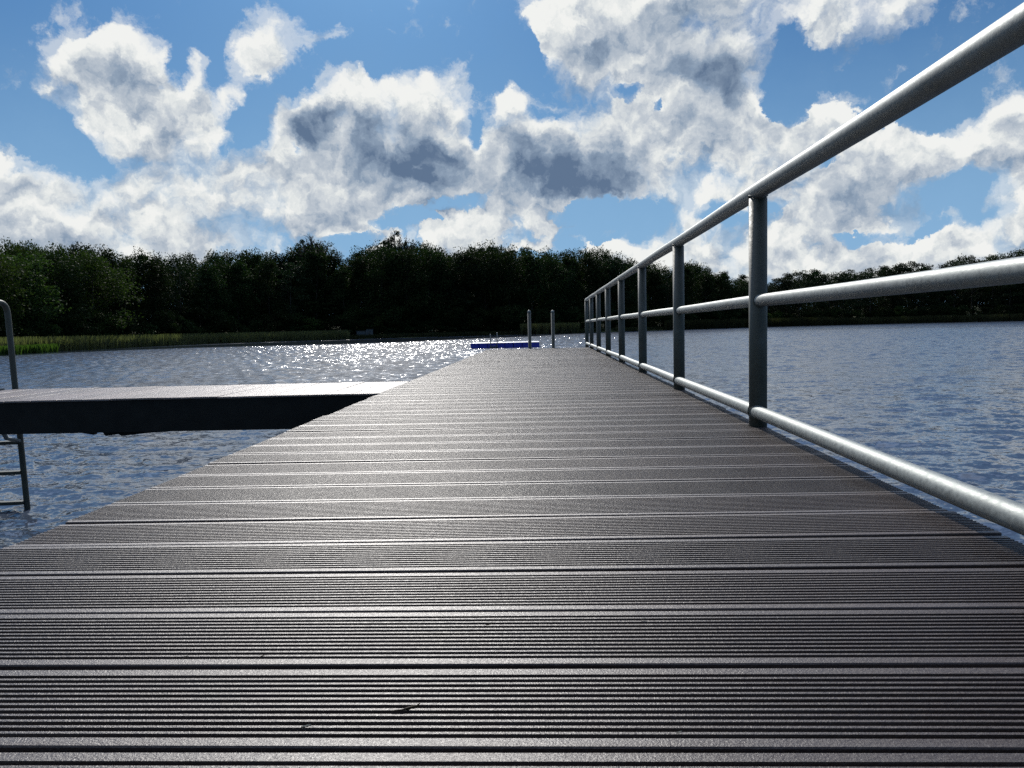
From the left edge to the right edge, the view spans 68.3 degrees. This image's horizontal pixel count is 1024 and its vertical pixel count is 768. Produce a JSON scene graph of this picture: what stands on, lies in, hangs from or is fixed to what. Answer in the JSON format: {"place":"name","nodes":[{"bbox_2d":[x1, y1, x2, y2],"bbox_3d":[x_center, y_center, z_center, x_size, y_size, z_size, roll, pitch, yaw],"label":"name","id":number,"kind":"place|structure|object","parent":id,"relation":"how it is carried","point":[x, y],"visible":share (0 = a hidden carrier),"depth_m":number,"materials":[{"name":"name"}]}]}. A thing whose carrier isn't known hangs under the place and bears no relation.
{"place":"outdoors","nodes":[
{"label":"outdoors","id":0,"kind":"place"},
{"bbox_2d":[349,326,664,338],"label":"bank grass","id":1,"kind":"structure","parent":0,"point":[431,334],"depth_m":134.75,"materials":[{"name":"plant"}]},
{"bbox_2d":[0,321,1023,548],"bbox_3d":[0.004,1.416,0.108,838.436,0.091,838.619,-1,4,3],"label":"lake water","id":2,"kind":"structure","parent":0,"point":[946,399],"depth_m":17.85,"materials":[{"name":"blue liquid"}]},
{"bbox_2d":[0,343,59,354],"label":"sedge patch","id":3,"kind":"object","parent":2,"relation":"on","point":[33,348],"visible":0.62,"depth_m":73.77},
{"bbox_2d":[0,330,349,350],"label":"reed bed","id":4,"kind":"object","parent":2,"relation":"on","point":[77,342],"visible":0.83,"depth_m":103.29,"materials":[{"name":"plant"}]},
{"bbox_2d":[0,381,408,435],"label":"side jetty","id":5,"kind":"object","parent":2,"relation":"in","point":[122,411],"visible":0.99,"depth_m":4.92,"materials":[{"name":"grey wood"}]},
{"bbox_2d":[0,300,30,509],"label":"swim ladder","id":6,"kind":"object","parent":5,"relation":"attached to","point":[22,471],"visible":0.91,"depth_m":6.22,"materials":[{"name":"metal"}]},
{"bbox_2d":[471,334,539,348],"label":"bathing platform","id":7,"kind":"structure","parent":2,"relation":"on","point":[497,344],"depth_m":51.81,"materials":[{"name":"blue plastic"}]},
{"bbox_2d":[0,347,1023,767],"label":"jetty","id":8,"kind":"object","parent":2,"relation":"in","point":[636,567],"visible":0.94,"depth_m":1.10,"materials":[{"name":"grey wood"}]},
{"bbox_2d":[584,2,1023,535],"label":"railing","id":9,"kind":"object","parent":8,"relation":"attached to","point":[1000,38],"visible":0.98,"depth_m":2.07,"materials":[{"name":"metal"}]},
{"bbox_2d":[664,316,833,329],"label":"reed belt","id":10,"kind":"object","parent":2,"relation":"on","point":[742,323],"visible":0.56,"depth_m":172.10,"materials":[{"name":"plant"}]},
{"bbox_2d":[832,313,1023,324],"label":"reed fringe","id":11,"kind":"object","parent":2,"relation":"on","point":[922,319],"visible":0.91,"depth_m":179.69,"materials":[{"name":"plant"}]},
{"bbox_2d":[0,0,1023,308],"label":"sky","id":12,"kind":"structure","parent":0,"point":[168,126],"materials":[{"name":"blue"}]},
{"bbox_2d":[520,322,579,334],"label":"reed island","id":13,"kind":"structure","parent":0,"point":[560,328],"depth_m":135.50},
{"bbox_2d":[130,304,1010,338],"bbox_3d":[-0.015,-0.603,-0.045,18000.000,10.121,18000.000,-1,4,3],"label":"ground","id":14,"kind":"structure","parent":0,"point":[603,324],"depth_m":161.65,"materials":[{"name":"plant"}]},
{"bbox_2d":[0,236,23,317],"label":"tree","id":15,"kind":"object","parent":14,"relation":"on","point":[10,249],"visible":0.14,"depth_m":86.00,"materials":[{"name":"green plant"}]},
{"bbox_2d":[0,316,40,338],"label":"bush","id":16,"kind":"object","parent":14,"relation":"on","point":[3,328],"visible":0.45,"depth_m":77.20,"materials":[{"name":"green plant"}]},
{"bbox_2d":[0,250,42,336],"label":"tree","id":17,"kind":"object","parent":14,"relation":"on","point":[7,266],"visible":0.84,"depth_m":78.15,"materials":[{"name":"green plant"}]},
{"bbox_2d":[7,239,53,335],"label":"tree","id":18,"kind":"object","parent":14,"relation":"on","point":[24,249],"visible":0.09,"depth_m":89.22,"materials":[{"name":"green plant"}]},
{"bbox_2d":[1,250,71,337],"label":"tree","id":19,"kind":"object","parent":14,"relation":"on","point":[33,301],"visible":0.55,"depth_m":83.76,"materials":[{"name":"green plant"}]},
{"bbox_2d":[16,306,60,338],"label":"bush","id":20,"kind":"object","parent":14,"relation":"on","point":[41,330],"visible":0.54,"depth_m":82.08,"materials":[{"name":"green plant"}]},
{"bbox_2d":[19,247,96,336],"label":"tree","id":21,"kind":"object","parent":14,"relation":"on","point":[58,268],"visible":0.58,"depth_m":90.48,"materials":[{"name":"green plant"}]},
{"bbox_2d":[44,241,82,317],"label":"tree","id":22,"kind":"object","parent":14,"relation":"on","point":[58,250],"visible":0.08,"depth_m":98.21,"materials":[{"name":"green plant"}]},
{"bbox_2d":[46,314,103,337],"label":"bush","id":23,"kind":"object","parent":14,"relation":"on","point":[64,320],"visible":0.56,"depth_m":89.26,"materials":[{"name":"green plant"}]},
{"bbox_2d":[64,241,107,337],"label":"tree","id":24,"kind":"object","parent":14,"relation":"on","point":[75,248],"visible":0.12,"depth_m":99.60,"materials":[{"name":"green plant"}]},
{"bbox_2d":[48,248,147,336],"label":"tree","id":25,"kind":"object","parent":14,"relation":"on","point":[103,267],"visible":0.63,"depth_m":96.25,"materials":[{"name":"green plant"}]},
{"bbox_2d":[81,243,116,313],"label":"tree","id":26,"kind":"object","parent":14,"relation":"on","point":[86,248],"visible":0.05,"depth_m":106.95,"materials":[{"name":"green plant"}]},
{"bbox_2d":[83,310,117,335],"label":"bush","id":27,"kind":"object","parent":14,"relation":"on","point":[99,321],"visible":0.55,"depth_m":95.01,"materials":[{"name":"green plant"}]},
{"bbox_2d":[91,245,136,314],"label":"tree","id":28,"kind":"object","parent":14,"relation":"on","point":[106,255],"visible":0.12,"depth_m":107.08,"materials":[{"name":"green plant"}]},
{"bbox_2d":[106,310,139,336],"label":"bush","id":29,"kind":"object","parent":14,"relation":"on","point":[130,328],"visible":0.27,"depth_m":99.92,"materials":[{"name":"green plant"}]},
{"bbox_2d":[106,252,141,330],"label":"tree","id":30,"kind":"object","parent":14,"relation":"on","point":[129,263],"visible":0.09,"depth_m":109.80,"materials":[{"name":"green plant"}]},
{"bbox_2d":[103,262,156,332],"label":"tree","id":31,"kind":"object","parent":14,"relation":"on","point":[132,308],"visible":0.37,"depth_m":105.69,"materials":[{"name":"green plant"}]},
{"bbox_2d":[130,321,159,335],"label":"bush","id":32,"kind":"object","parent":14,"relation":"on","point":[147,329],"visible":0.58,"depth_m":105.00,"materials":[{"name":"green plant"}]},
{"bbox_2d":[130,246,162,324],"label":"tree","id":33,"kind":"object","parent":14,"relation":"on","point":[140,286],"visible":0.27,"depth_m":112.26,"materials":[{"name":"green plant"}]},
{"bbox_2d":[132,255,182,333],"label":"tree","id":34,"kind":"object","parent":14,"relation":"on","point":[156,293],"visible":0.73,"depth_m":109.96,"materials":[{"name":"green plant"}]},
{"bbox_2d":[149,308,186,334],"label":"bush","id":35,"kind":"object","parent":14,"relation":"on","point":[162,318],"visible":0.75,"depth_m":108.23,"materials":[{"name":"green plant"}]},
{"bbox_2d":[161,264,204,322],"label":"tree","id":36,"kind":"object","parent":14,"relation":"on","point":[183,272],"visible":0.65,"depth_m":117.01,"materials":[{"name":"green plant"}]},
{"bbox_2d":[165,252,201,333],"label":"tree","id":37,"kind":"object","parent":14,"relation":"on","point":[176,262],"visible":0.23,"depth_m":122.24,"materials":[{"name":"green plant"}]},
{"bbox_2d":[168,314,203,334],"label":"bush","id":38,"kind":"object","parent":14,"relation":"on","point":[189,325],"visible":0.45,"depth_m":112.85,"materials":[{"name":"green plant"}]},
{"bbox_2d":[179,250,214,325],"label":"tree","id":39,"kind":"object","parent":14,"relation":"on","point":[190,256],"visible":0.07,"depth_m":127.52,"materials":[{"name":"green plant"}]},
{"bbox_2d":[178,306,232,334],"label":"bush","id":40,"kind":"object","parent":14,"relation":"on","point":[193,312],"visible":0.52,"depth_m":117.77,"materials":[{"name":"green plant"}]},
{"bbox_2d":[184,259,239,329],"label":"tree","id":41,"kind":"object","parent":14,"relation":"on","point":[207,275],"visible":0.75,"depth_m":121.23,"materials":[{"name":"green plant"}]},
{"bbox_2d":[194,249,236,332],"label":"tree","id":42,"kind":"object","parent":14,"relation":"on","point":[219,261],"visible":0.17,"depth_m":126.88,"materials":[{"name":"green plant"}]},
{"bbox_2d":[206,249,244,332],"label":"tree","id":43,"kind":"object","parent":14,"relation":"on","point":[225,256],"visible":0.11,"depth_m":132.39,"materials":[{"name":"green plant"}]},
{"bbox_2d":[214,256,261,328],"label":"tree","id":44,"kind":"object","parent":14,"relation":"on","point":[242,285],"visible":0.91,"depth_m":127.39,"materials":[{"name":"green plant"}]},
{"bbox_2d":[227,250,257,332],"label":"tree","id":45,"kind":"object","parent":14,"relation":"on","point":[244,258],"visible":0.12,"depth_m":133.94,"materials":[{"name":"green plant"}]},
{"bbox_2d":[248,320,267,332],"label":"bush","id":46,"kind":"object","parent":14,"relation":"on","point":[253,326],"visible":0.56,"depth_m":125.47,"materials":[{"name":"green plant"}]},
{"bbox_2d":[245,247,275,320],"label":"tree","id":47,"kind":"object","parent":14,"relation":"on","point":[254,258],"visible":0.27,"depth_m":135.69,"materials":[{"name":"green plant"}]},
{"bbox_2d":[245,255,291,329],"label":"tree","id":48,"kind":"object","parent":14,"relation":"on","point":[264,272],"visible":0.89,"depth_m":129.41,"materials":[{"name":"green plant"}]},
{"bbox_2d":[264,250,285,321],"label":"tree","id":49,"kind":"object","parent":14,"relation":"on","point":[278,259],"visible":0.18,"depth_m":140.14,"materials":[{"name":"green plant"}]},
{"bbox_2d":[272,253,301,324],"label":"tree","id":50,"kind":"object","parent":14,"relation":"on","point":[282,260],"visible":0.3,"depth_m":139.60,"materials":[{"name":"green plant"}]},
{"bbox_2d":[271,262,312,313],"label":"tree","id":51,"kind":"object","parent":14,"relation":"on","point":[298,279],"visible":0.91,"depth_m":131.78,"materials":[{"name":"green plant"}]},
{"bbox_2d":[284,250,309,318],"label":"tree","id":52,"kind":"object","parent":14,"relation":"on","point":[292,260],"visible":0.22,"depth_m":139.69,"materials":[{"name":"green plant"}]},
{"bbox_2d":[282,241,327,329],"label":"tree","id":53,"kind":"object","parent":14,"relation":"on","point":[296,248],"visible":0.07,"depth_m":140.36,"materials":[{"name":"green plant"}]},
{"bbox_2d":[282,234,338,316],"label":"bare topped tree","id":54,"kind":"object","parent":14,"relation":"on","point":[301,256],"visible":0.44,"depth_m":139.35,"materials":[{"name":"green plant"}]},
{"bbox_2d":[285,244,339,327],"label":"tree","id":55,"kind":"object","parent":14,"relation":"on","point":[316,260],"visible":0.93,"depth_m":135.32,"materials":[{"name":"green plant"}]},
{"bbox_2d":[300,316,325,331],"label":"bush","id":56,"kind":"object","parent":14,"relation":"on","point":[310,322],"visible":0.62,"depth_m":130.12,"materials":[{"name":"green plant"}]},
{"bbox_2d":[318,249,345,328],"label":"tree","id":57,"kind":"object","parent":14,"relation":"on","point":[335,260],"visible":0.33,"depth_m":140.47,"materials":[{"name":"green plant"}]},
{"bbox_2d":[325,311,358,334],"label":"bush","id":58,"kind":"object","parent":14,"relation":"on","point":[344,319],"visible":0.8,"depth_m":132.54,"materials":[{"name":"green plant"}]},
{"bbox_2d":[322,263,362,327],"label":"tree","id":59,"kind":"object","parent":14,"relation":"on","point":[337,294],"visible":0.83,"depth_m":135.38,"materials":[{"name":"green plant"}]},
{"bbox_2d":[349,245,371,306],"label":"tree","id":60,"kind":"object","parent":14,"relation":"on","point":[358,255],"visible":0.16,"depth_m":143.62,"materials":[{"name":"green plant"}]},
{"bbox_2d":[342,255,379,318],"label":"tree","id":61,"kind":"object","parent":14,"relation":"on","point":[357,267],"visible":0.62,"depth_m":137.76,"materials":[{"name":"green plant"}]},
{"bbox_2d":[352,242,413,329],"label":"tree","id":62,"kind":"object","parent":14,"relation":"on","point":[376,274],"visible":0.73,"depth_m":137.09,"materials":[{"name":"green plant"}]},
{"bbox_2d":[359,228,429,329],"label":"bare topped tree","id":63,"kind":"object","parent":14,"relation":"on","point":[391,239],"visible":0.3,"depth_m":144.83,"materials":[{"name":"green plant"}]},
{"bbox_2d":[378,246,440,330],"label":"tree","id":64,"kind":"object","parent":14,"relation":"on","point":[408,269],"visible":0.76,"depth_m":136.95,"materials":[{"name":"green plant"}]},
{"bbox_2d":[403,245,456,330],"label":"tree","id":65,"kind":"object","parent":14,"relation":"on","point":[434,313],"visible":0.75,"depth_m":138.86,"materials":[{"name":"green plant"}]},
{"bbox_2d":[412,253,471,331],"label":"tree","id":66,"kind":"object","parent":14,"relation":"on","point":[448,265],"visible":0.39,"depth_m":139.76,"materials":[{"name":"green plant"}]},
{"bbox_2d":[443,252,489,321],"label":"tree","id":67,"kind":"object","parent":14,"relation":"on","point":[463,294],"visible":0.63,"depth_m":141.04,"materials":[{"name":"green plant"}]},
{"bbox_2d":[456,247,514,329],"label":"tree","id":68,"kind":"object","parent":14,"relation":"on","point":[490,290],"visible":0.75,"depth_m":142.12,"materials":[{"name":"green plant"}]},
{"bbox_2d":[483,248,533,329],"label":"tree","id":69,"kind":"object","parent":14,"relation":"on","point":[508,274],"visible":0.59,"depth_m":144.35,"materials":[{"name":"green plant"}]},
{"bbox_2d":[512,245,539,309],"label":"tree","id":70,"kind":"object","parent":14,"relation":"on","point":[527,249],"visible":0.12,"depth_m":153.64,"materials":[{"name":"green plant"}]},
{"bbox_2d":[506,250,558,321],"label":"tree","id":71,"kind":"object","parent":14,"relation":"on","point":[532,287],"visible":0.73,"depth_m":146.57,"materials":[{"name":"green plant"}]},
{"bbox_2d":[524,308,550,323],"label":"bush","id":72,"kind":"object","parent":14,"relation":"on","point":[539,313],"visible":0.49,"depth_m":143.30,"materials":[{"name":"green plant"}]},
{"bbox_2d":[535,245,556,311],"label":"tree","id":73,"kind":"object","parent":14,"relation":"on","point":[541,253],"visible":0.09,"depth_m":155.57,"materials":[{"name":"green plant"}]},
{"bbox_2d":[527,253,581,322],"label":"tree","id":74,"kind":"object","parent":14,"relation":"on","point":[562,274],"visible":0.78,"depth_m":148.42,"materials":[{"name":"green plant"}]},
{"bbox_2d":[546,251,589,318],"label":"tree","id":75,"kind":"object","parent":14,"relation":"on","point":[567,262],"visible":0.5,"depth_m":151.46,"materials":[{"name":"green plant"}]},
{"bbox_2d":[573,246,594,326],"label":"tree","id":76,"kind":"object","parent":14,"relation":"on","point":[579,277],"visible":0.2,"depth_m":161.20,"materials":[{"name":"green plant"}]},
{"bbox_2d":[567,251,615,319],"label":"tree","id":77,"kind":"object","parent":14,"relation":"on","point":[591,268],"visible":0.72,"depth_m":153.96,"materials":[{"name":"green plant"}]},
{"bbox_2d":[587,245,618,322],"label":"tree","id":78,"kind":"object","parent":14,"relation":"on","point":[605,255],"visible":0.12,"depth_m":162.45,"materials":[{"name":"green plant"}]},
{"bbox_2d":[588,257,637,316],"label":"tree","id":79,"kind":"object","parent":14,"relation":"on","point":[614,264],"visible":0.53,"depth_m":156.01,"materials":[{"name":"green plant"}]},
{"bbox_2d":[610,251,629,315],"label":"tree","id":80,"kind":"object","parent":14,"relation":"on","point":[616,258],"visible":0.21,"depth_m":162.16,"materials":[{"name":"green plant"}]},
{"bbox_2d":[617,308,636,328],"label":"bush","id":81,"kind":"object","parent":14,"relation":"on","point":[629,323],"visible":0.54,"depth_m":155.16,"materials":[{"name":"green plant"}]},
{"bbox_2d":[616,260,649,327],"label":"tree","id":82,"kind":"object","parent":14,"relation":"on","point":[633,280],"visible":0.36,"depth_m":158.07,"materials":[{"name":"green plant"}]},
{"bbox_2d":[646,269,668,321],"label":"tree","id":83,"kind":"object","parent":14,"relation":"on","point":[654,278],"visible":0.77,"depth_m":164.95,"materials":[{"name":"green plant"}]},
{"bbox_2d":[658,266,672,319],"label":"tree","id":84,"kind":"object","parent":14,"relation":"on","point":[667,272],"visible":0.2,"depth_m":171.01,"materials":[{"name":"green plant"}]},
{"bbox_2d":[655,271,685,309],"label":"tree","id":85,"kind":"object","parent":14,"relation":"on","point":[668,290],"visible":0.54,"depth_m":164.69,"materials":[{"name":"green plant"}]},
{"bbox_2d":[670,262,703,316],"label":"tree","id":86,"kind":"object","parent":14,"relation":"on","point":[688,284],"visible":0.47,"depth_m":166.37,"materials":[{"name":"green plant"}]},
{"bbox_2d":[690,262,717,316],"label":"tree","id":87,"kind":"object","parent":14,"relation":"on","point":[700,268],"visible":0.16,"depth_m":177.56,"materials":[{"name":"green plant"}]},
{"bbox_2d":[691,271,723,318],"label":"tree","id":88,"kind":"object","parent":14,"relation":"on","point":[706,297],"visible":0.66,"depth_m":171.10,"materials":[{"name":"green plant"}]},
{"bbox_2d":[696,311,722,320],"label":"bush","id":89,"kind":"object","parent":14,"relation":"on","point":[706,316],"visible":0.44,"depth_m":168.99,"materials":[{"name":"green plant"}]},
{"bbox_2d":[711,272,740,317],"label":"tree","id":90,"kind":"object","parent":14,"relation":"on","point":[723,283],"visible":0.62,"depth_m":177.15,"materials":[{"name":"green plant"}]},
{"bbox_2d":[718,278,748,316],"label":"tree","id":91,"kind":"object","parent":14,"relation":"on","point":[737,285],"visible":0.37,"depth_m":179.77,"materials":[{"name":"green plant"}]},
{"bbox_2d":[767,276,794,317],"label":"tree","id":92,"kind":"object","parent":14,"relation":"on","point":[783,282],"visible":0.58,"depth_m":185.58,"materials":[{"name":"green plant"}]},
{"bbox_2d":[786,272,814,315],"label":"tree","id":93,"kind":"object","parent":14,"relation":"on","point":[798,285],"visible":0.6,"depth_m":187.91,"materials":[{"name":"green plant"}]},
{"bbox_2d":[802,268,826,313],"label":"tree","id":94,"kind":"object","parent":14,"relation":"on","point":[812,279],"visible":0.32,"depth_m":192.90,"materials":[{"name":"green plant"}]},
{"bbox_2d":[796,272,833,310],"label":"tree","id":95,"kind":"object","parent":14,"relation":"on","point":[817,279],"visible":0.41,"depth_m":188.60,"materials":[{"name":"green plant"}]},
{"bbox_2d":[817,276,845,309],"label":"tree","id":96,"kind":"object","parent":14,"relation":"on","point":[823,281],"visible":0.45,"depth_m":187.75,"materials":[{"name":"green plant"}]},
{"bbox_2d":[823,273,863,318],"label":"tree","id":97,"kind":"object","parent":14,"relation":"on","point":[844,277],"visible":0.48,"depth_m":186.75,"materials":[{"name":"green plant"}]},
{"bbox_2d":[855,272,884,310],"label":"tree","id":98,"kind":"object","parent":14,"relation":"on","point":[869,275],"visible":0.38,"depth_m":186.92,"materials":[{"name":"green plant"}]},
{"bbox_2d":[864,268,906,313],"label":"tree","id":99,"kind":"object","parent":14,"relation":"on","point":[884,273],"visible":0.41,"depth_m":188.95,"materials":[{"name":"green plant"}]},
{"bbox_2d":[878,264,926,313],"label":"tree","id":100,"kind":"object","parent":14,"relation":"on","point":[903,269],"visible":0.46,"depth_m":188.79,"materials":[{"name":"green plant"}]},
{"bbox_2d":[904,266,940,311],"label":"tree","id":101,"kind":"object","parent":14,"relation":"on","point":[921,297],"visible":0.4,"depth_m":185.82,"materials":[{"name":"green plant"}]},
{"bbox_2d":[938,261,977,306],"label":"tree","id":102,"kind":"object","parent":14,"relation":"on","point":[960,264],"visible":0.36,"depth_m":186.34,"materials":[{"name":"green plant"}]},
{"bbox_2d":[947,253,984,315],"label":"tree","id":103,"kind":"object","parent":14,"relation":"on","point":[972,260],"visible":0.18,"depth_m":191.85,"materials":[{"name":"green plant"}]},
{"bbox_2d":[955,286,998,313],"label":"tree","id":104,"kind":"object","parent":14,"relation":"on","point":[972,296],"visible":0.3,"depth_m":182.21,"materials":[{"name":"green plant"}]},
{"bbox_2d":[973,252,1008,314],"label":"tree","id":105,"kind":"object","parent":14,"relation":"on","point":[992,257],"visible":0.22,"depth_m":188.11,"materials":[{"name":"green plant"}]},
{"bbox_2d":[998,248,1023,311],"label":"tree","id":106,"kind":"object","parent":14,"relation":"on","point":[1018,253],"visible":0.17,"depth_m":184.42,"materials":[{"name":"green plant"}]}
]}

